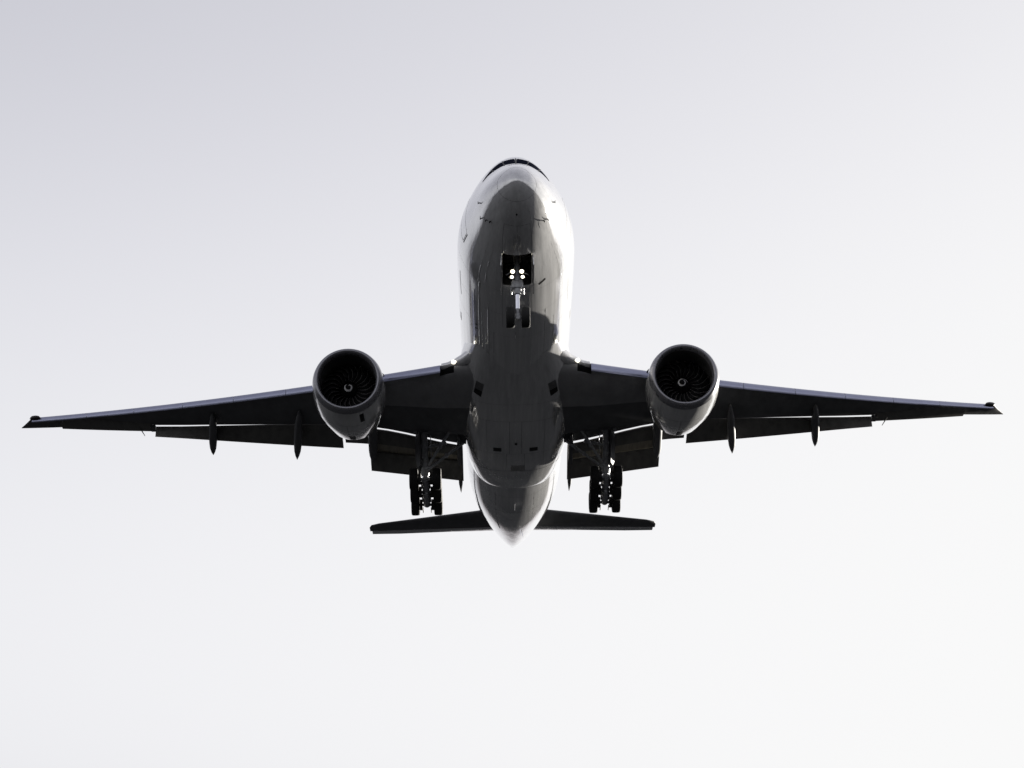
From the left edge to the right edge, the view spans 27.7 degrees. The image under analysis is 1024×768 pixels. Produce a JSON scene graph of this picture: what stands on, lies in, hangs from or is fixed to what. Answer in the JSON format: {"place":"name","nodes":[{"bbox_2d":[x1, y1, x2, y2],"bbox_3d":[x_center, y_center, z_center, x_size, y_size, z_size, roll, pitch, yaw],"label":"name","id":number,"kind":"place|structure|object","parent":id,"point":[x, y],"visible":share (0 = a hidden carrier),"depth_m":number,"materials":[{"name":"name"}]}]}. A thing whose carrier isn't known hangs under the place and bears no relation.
{"place":"outdoors","nodes":[
{"label":"outdoors","id":0,"kind":"place"},
{"bbox_2d":[0,0,1023,767],"label":"sky","id":1,"kind":"structure","parent":0,"point":[200,199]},
{"bbox_2d":[22,157,1002,547],"bbox_3d":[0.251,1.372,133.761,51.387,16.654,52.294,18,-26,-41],"label":"airliner","id":2,"kind":"object","parent":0,"point":[514,395],"visible":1,"depth_m":122.76,"materials":[{"name":"white paint"}]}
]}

